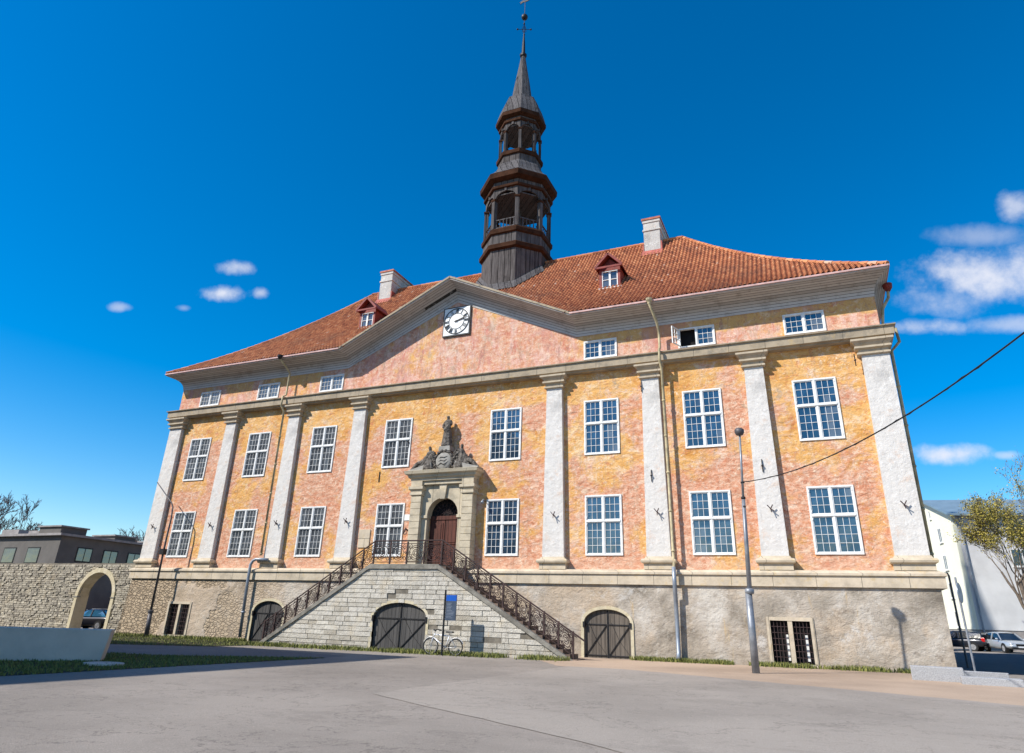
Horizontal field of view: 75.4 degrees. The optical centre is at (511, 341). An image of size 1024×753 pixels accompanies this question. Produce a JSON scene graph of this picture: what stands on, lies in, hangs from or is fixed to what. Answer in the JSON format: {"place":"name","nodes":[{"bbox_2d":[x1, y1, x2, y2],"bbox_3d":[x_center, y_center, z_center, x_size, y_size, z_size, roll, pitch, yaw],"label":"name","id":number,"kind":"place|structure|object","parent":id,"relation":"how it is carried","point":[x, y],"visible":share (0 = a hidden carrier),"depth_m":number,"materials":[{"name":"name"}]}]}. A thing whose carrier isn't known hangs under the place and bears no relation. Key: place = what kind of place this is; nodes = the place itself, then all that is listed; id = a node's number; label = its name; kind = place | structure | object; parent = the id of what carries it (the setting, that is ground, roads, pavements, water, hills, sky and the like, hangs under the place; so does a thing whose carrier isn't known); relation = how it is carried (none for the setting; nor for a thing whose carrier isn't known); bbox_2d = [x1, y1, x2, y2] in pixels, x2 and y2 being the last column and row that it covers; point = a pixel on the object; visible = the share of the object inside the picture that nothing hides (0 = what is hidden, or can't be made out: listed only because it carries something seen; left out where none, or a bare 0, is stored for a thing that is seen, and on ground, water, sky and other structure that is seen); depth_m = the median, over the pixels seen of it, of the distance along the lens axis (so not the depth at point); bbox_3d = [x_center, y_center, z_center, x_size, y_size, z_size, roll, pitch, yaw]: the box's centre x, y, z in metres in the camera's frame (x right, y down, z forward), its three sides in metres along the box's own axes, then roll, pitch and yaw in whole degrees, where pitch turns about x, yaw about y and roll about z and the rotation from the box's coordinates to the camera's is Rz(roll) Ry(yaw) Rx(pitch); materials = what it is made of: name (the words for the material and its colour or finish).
{"place":"outdoors","nodes":[
{"label":"outdoors","id":0,"kind":"place"},
{"bbox_2d":[0,635,322,675],"bbox_3d":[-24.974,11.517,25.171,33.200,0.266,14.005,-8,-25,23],"label":"lawn","id":1,"kind":"structure","parent":0,"point":[19,673],"depth_m":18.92,"materials":[{"name":"plant"}]},
{"bbox_2d":[0,626,114,660],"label":"concrete block wall","id":2,"kind":"structure","parent":1,"relation":"on","point":[40,643],"depth_m":19.95,"materials":[{"name":"grey concrete"}]},
{"bbox_2d":[82,661,124,665],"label":"manhole slab","id":3,"kind":"structure","parent":1,"relation":"on","point":[104,663],"depth_m":18.70,"materials":[{"name":"concrete"}]},
{"bbox_2d":[0,626,1023,752],"bbox_3d":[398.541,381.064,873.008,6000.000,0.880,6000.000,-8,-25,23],"label":"ground","id":4,"kind":"structure","parent":0,"point":[328,705],"depth_m":10.70,"materials":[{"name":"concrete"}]},
{"bbox_2d":[0,490,41,530],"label":"bare tree","id":5,"kind":"object","parent":4,"relation":"on","point":[28,528],"visible":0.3,"depth_m":169.21,"materials":[{"name":"brown plant"}]},
{"bbox_2d":[0,563,135,632],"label":"stone wall","id":6,"kind":"structure","parent":4,"relation":"on","point":[51,595],"depth_m":46.80,"materials":[{"name":"beige stone"}]},
{"bbox_2d":[0,525,143,625],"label":"grey workshop building","id":7,"kind":"structure","parent":4,"relation":"on","point":[57,544],"depth_m":60.35,"materials":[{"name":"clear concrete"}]},
{"bbox_2d":[0,547,16,562],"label":"window","id":8,"kind":"structure","parent":7,"relation":"in","point":[8,555],"depth_m":60.42,"materials":[{"name":"grey glass"}]},
{"bbox_2d":[24,547,40,562],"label":"window","id":9,"kind":"structure","parent":7,"relation":"in","point":[32,554],"depth_m":59.10,"materials":[{"name":"grey glass"}]},
{"bbox_2d":[74,547,92,562],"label":"window","id":10,"kind":"structure","parent":7,"relation":"in","point":[84,555],"depth_m":59.98,"materials":[{"name":"grey glass"}]},
{"bbox_2d":[101,550,118,562],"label":"window","id":11,"kind":"structure","parent":7,"relation":"in","point":[108,556],"depth_m":62.14,"materials":[{"name":"grey glass"}]},
{"bbox_2d":[126,553,139,562],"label":"window","id":12,"kind":"structure","parent":7,"relation":"in","point":[131,557],"depth_m":64.16,"materials":[{"name":"grey glass"}]},
{"bbox_2d":[81,609,107,628],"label":"parked car","id":13,"kind":"object","parent":4,"relation":"on","point":[95,618],"visible":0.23,"depth_m":50.55,"materials":[{"name":"paint"}]},
{"bbox_2d":[117,526,145,541],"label":"bare tree","id":14,"kind":"object","parent":4,"relation":"on","point":[138,539],"visible":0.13,"depth_m":152.76,"materials":[{"name":"brown plant"}]},
{"bbox_2d":[111,636,249,646],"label":"verge","id":15,"kind":"structure","parent":4,"relation":"on","point":[163,643],"depth_m":33.79,"materials":[{"name":"plant"}]},
{"bbox_2d":[144,482,173,636],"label":"street lamp","id":16,"kind":"object","parent":15,"relation":"on","point":[163,552],"visible":0.97,"depth_m":41.32,"materials":[{"name":"black metal"}]},
{"bbox_2d":[107,644,340,657],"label":"footpath","id":17,"kind":"structure","parent":4,"relation":"on","point":[184,650],"depth_m":26.88,"materials":[{"name":"grey concrete"}]},
{"bbox_2d":[258,539,584,660],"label":"stone staircase","id":18,"kind":"structure","parent":4,"relation":"on","point":[380,606],"depth_m":31.41,"materials":[{"name":"stone"}]},
{"bbox_2d":[423,629,462,655],"bbox_3d":[-3.010,13.192,29.032,1.917,1.045,0.632,-6,-24,19],"label":"bicycle","id":19,"kind":"object","parent":4,"relation":"on","point":[437,641],"visible":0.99,"depth_m":29.02,"materials":[{"name":"metal"}]},
{"bbox_2d":[441,590,456,654],"bbox_3d":[-2.772,12.386,29.174,0.625,2.650,0.090,-8,-25,23],"label":"information sign","id":20,"kind":"object","parent":4,"relation":"on","point":[450,606],"visible":0.99,"depth_m":29.34,"materials":[{"name":"blue metal"}]},
{"bbox_2d":[114,632,910,673],"bbox_3d":[-5.640,14.274,30.708,45.076,0.578,6.792,-8,-25,23],"label":"grass fringe","id":21,"kind":"object","parent":4,"relation":"on","point":[565,658],"depth_m":28.64,"materials":[{"name":"green plant"}]},
{"bbox_2d":[116,0,956,671],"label":"town hall","id":22,"kind":"structure","parent":4,"relation":"on","point":[524,414],"depth_m":34.95,"materials":[{"name":"paint"}]},
{"bbox_2d":[161,601,191,635],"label":"cellar window","id":23,"kind":"structure","parent":22,"relation":"in","point":[179,618],"depth_m":40.70,"materials":[{"name":"stone"}]},
{"bbox_2d":[165,511,196,556],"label":"window","id":24,"kind":"structure","parent":22,"relation":"in","point":[183,522],"depth_m":43.49,"materials":[{"name":"white paint"}]},
{"bbox_2d":[182,437,211,480],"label":"window","id":25,"kind":"structure","parent":22,"relation":"in","point":[199,449],"depth_m":45.41,"materials":[{"name":"white paint"}]},
{"bbox_2d":[199,390,221,406],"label":"window","id":26,"kind":"structure","parent":22,"relation":"in","point":[207,398],"depth_m":47.09,"materials":[{"name":"white paint"}]},
{"bbox_2d":[226,509,257,556],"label":"window","id":27,"kind":"structure","parent":22,"relation":"in","point":[244,520],"depth_m":41.45,"materials":[{"name":"white paint"}]},
{"bbox_2d":[241,431,271,476],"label":"window","id":28,"kind":"structure","parent":22,"relation":"in","point":[255,461],"depth_m":43.37,"materials":[{"name":"white paint"}]},
{"bbox_2d":[256,382,280,399],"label":"window","id":29,"kind":"structure","parent":22,"relation":"in","point":[265,391],"depth_m":45.04,"materials":[{"name":"white paint"}]},
{"bbox_2d":[294,506,326,556],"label":"window","id":30,"kind":"structure","parent":22,"relation":"in","point":[312,519],"depth_m":39.41,"materials":[{"name":"white paint"}]},
{"bbox_2d":[306,425,337,472],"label":"window","id":31,"kind":"structure","parent":22,"relation":"in","point":[321,454],"depth_m":41.33,"materials":[{"name":"white paint"}]},
{"bbox_2d":[319,374,344,392],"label":"window","id":32,"kind":"structure","parent":22,"relation":"in","point":[332,382],"depth_m":43.01,"materials":[{"name":"white paint"}]},
{"bbox_2d":[372,503,404,556],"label":"window","id":33,"kind":"structure","parent":22,"relation":"in","point":[389,521],"depth_m":37.39,"materials":[{"name":"white paint"}]},
{"bbox_2d":[381,418,412,467],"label":"window","id":34,"kind":"structure","parent":22,"relation":"in","point":[398,432],"depth_m":39.22,"materials":[{"name":"white paint"}]},
{"bbox_2d":[484,498,518,555],"bbox_3d":[-0.510,9.720,34.626,1.880,2.890,0.175,-8,-25,23],"label":"window","id":35,"kind":"structure","parent":22,"relation":"in","point":[502,515],"depth_m":34.60,"materials":[{"name":"white paint"}]},
{"bbox_2d":[489,407,521,460],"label":"window","id":36,"kind":"structure","parent":22,"relation":"in","point":[505,437],"depth_m":36.53,"materials":[{"name":"white paint"}]},
{"bbox_2d":[584,337,616,359],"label":"window","id":37,"kind":"structure","parent":22,"relation":"in","point":[594,349],"depth_m":36.09,"materials":[{"name":"white paint"}]},
{"bbox_2d":[584,398,619,454],"bbox_3d":[4.665,4.440,34.444,1.880,2.920,0.175,-8,-25,23],"label":"window","id":38,"kind":"structure","parent":22,"relation":"in","point":[602,415],"depth_m":34.42,"materials":[{"name":"white paint"}]},
{"bbox_2d":[585,494,622,555],"bbox_3d":[4.504,9.018,32.528,1.880,2.890,0.175,-8,-25,23],"label":"window","id":39,"kind":"structure","parent":22,"relation":"in","point":[603,513],"depth_m":32.50,"materials":[{"name":"white paint"}]},
{"bbox_2d":[671,324,715,348],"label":"window","id":40,"kind":"structure","parent":22,"relation":"in","point":[702,335],"depth_m":34.15,"materials":[{"name":"white paint"}]},
{"bbox_2d":[682,388,725,448],"bbox_3d":[9.376,3.781,32.471,1.880,2.920,0.175,-8,-25,23],"label":"window","id":41,"kind":"structure","parent":22,"relation":"in","point":[704,422],"depth_m":32.45,"materials":[{"name":"white paint"}]},
{"bbox_2d":[689,490,735,554],"bbox_3d":[9.215,8.358,30.555,1.880,2.890,0.175,-8,-25,23],"label":"window","id":42,"kind":"structure","parent":22,"relation":"in","point":[712,529],"depth_m":30.53,"materials":[{"name":"white paint"}]},
{"bbox_2d":[766,617,818,667],"bbox_3d":[11.564,12.416,27.354,1.830,1.870,0.292,-8,-25,23],"label":"cellar window","id":43,"kind":"structure","parent":22,"relation":"in","point":[790,639],"depth_m":27.39,"materials":[{"name":"stone"}]},
{"bbox_2d":[782,310,826,335],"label":"window","id":44,"kind":"structure","parent":22,"relation":"in","point":[811,321],"depth_m":32.17,"materials":[{"name":"white paint"}]},
{"bbox_2d":[792,376,844,440],"bbox_3d":[14.069,3.123,30.507,1.880,2.920,0.175,-8,-25,23],"label":"window","id":45,"kind":"structure","parent":22,"relation":"in","point":[816,400],"depth_m":30.48,"materials":[{"name":"white paint"}]},
{"bbox_2d":[806,485,863,554],"bbox_3d":[13.908,7.701,28.590,1.880,2.890,0.175,-8,-25,23],"label":"window","id":46,"kind":"structure","parent":22,"relation":"in","point":[835,525],"depth_m":28.56,"materials":[{"name":"white paint"}]},
{"bbox_2d":[374,666,1023,752],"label":"asphalt patch","id":47,"kind":"object","parent":4,"relation":"on","point":[627,711],"visible":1,"depth_m":11.98,"materials":[{"name":"grey asphalt"}]},
{"bbox_2d":[540,657,1023,705],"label":"gravel strip","id":48,"kind":"object","parent":4,"relation":"on","point":[896,683],"visible":0.84,"depth_m":21.17,"materials":[{"name":"beige gravel"}]},
{"bbox_2d":[734,428,759,673],"bbox_3d":[8.682,7.420,24.413,0.570,8.670,0.351,-8,-25,23],"label":"street lamp","id":49,"kind":"object","parent":48,"relation":"on","point":[749,590],"visible":1,"depth_m":23.71,"materials":[{"name":"black metal"}]},
{"bbox_2d":[743,332,1023,481],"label":"overhead cable","id":50,"kind":"object","parent":49,"relation":"attached to","point":[985,361],"visible":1,"depth_m":15.63,"materials":[{"name":"black paint"}]},
{"bbox_2d":[910,665,964,681],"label":"granite block","id":51,"kind":"structure","parent":48,"relation":"on","point":[938,673],"depth_m":21.51,"materials":[{"name":"grey stone"}]},
{"bbox_2d":[954,577,975,670],"bbox_3d":[15.933,10.035,23.240,0.080,3.300,0.680,-19,-30,40],"label":"traffic sign","id":52,"kind":"object","parent":48,"relation":"on","point":[959,592],"visible":0.92,"depth_m":23.36,"materials":[{"name":"metal"}]},
{"bbox_2d":[964,671,1008,677],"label":"granite block","id":53,"kind":"structure","parent":48,"relation":"on","point":[986,674],"depth_m":21.55,"materials":[{"name":"grey stone"}]},
{"bbox_2d":[960,676,1023,687],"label":"granite block","id":54,"kind":"structure","parent":48,"relation":"on","point":[992,681],"depth_m":20.15,"materials":[{"name":"grey stone"}]},
{"bbox_2d":[950,631,988,650],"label":"parked car","id":55,"kind":"object","parent":4,"relation":"on","point":[978,641],"visible":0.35,"depth_m":53.53,"materials":[{"name":"paint"}]},
{"bbox_2d":[923,499,1023,650],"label":"building","id":56,"kind":"structure","parent":4,"relation":"on","point":[991,603],"depth_m":59.65,"materials":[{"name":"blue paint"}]},
{"bbox_2d":[937,528,943,543],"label":"window","id":57,"kind":"structure","parent":56,"relation":"in","point":[938,530],"depth_m":64.31,"materials":[{"name":"white paint"}]},
{"bbox_2d":[942,555,948,570],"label":"window","id":58,"kind":"structure","parent":56,"relation":"in","point":[944,556],"depth_m":63.39,"materials":[{"name":"white glass"}]},
{"bbox_2d":[1010,549,1023,567],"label":"window","id":59,"kind":"structure","parent":56,"relation":"in","point":[1012,550],"depth_m":59.08,"materials":[{"name":"grey glass"}]},
{"bbox_2d":[947,449,1023,608],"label":"leafing tree","id":60,"kind":"object","parent":4,"relation":"on","point":[1011,530],"visible":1,"depth_m":53.05,"materials":[{"name":"green plant"}]},
{"bbox_2d":[984,632,1023,652],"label":"parked car","id":61,"kind":"object","parent":4,"relation":"on","point":[1006,642],"visible":0.8,"depth_m":51.51,"materials":[{"name":"paint"}]},
{"bbox_2d":[0,0,1023,540],"label":"sky","id":62,"kind":"structure","parent":0,"point":[184,183],"materials":[{"name":"blue"}]},
{"bbox_2d":[954,652,1023,674],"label":"side road","id":63,"kind":"structure","parent":0,"point":[1013,664],"depth_m":34.81,"materials":[{"name":"grey asphalt"}]},
{"bbox_2d":[944,572,968,667],"bbox_3d":[20.128,12.784,30.528,0.795,4.065,0.140,-8,-25,23],"label":"thin street lamp","id":64,"kind":"object","parent":63,"relation":"on","point":[959,626],"visible":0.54,"depth_m":30.34,"materials":[{"name":"black metal"}]},
{"bbox_2d":[954,651,1023,654],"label":"pavement","id":65,"kind":"structure","parent":0,"point":[992,653],"depth_m":49.75,"materials":[{"name":"concrete"}]}
]}

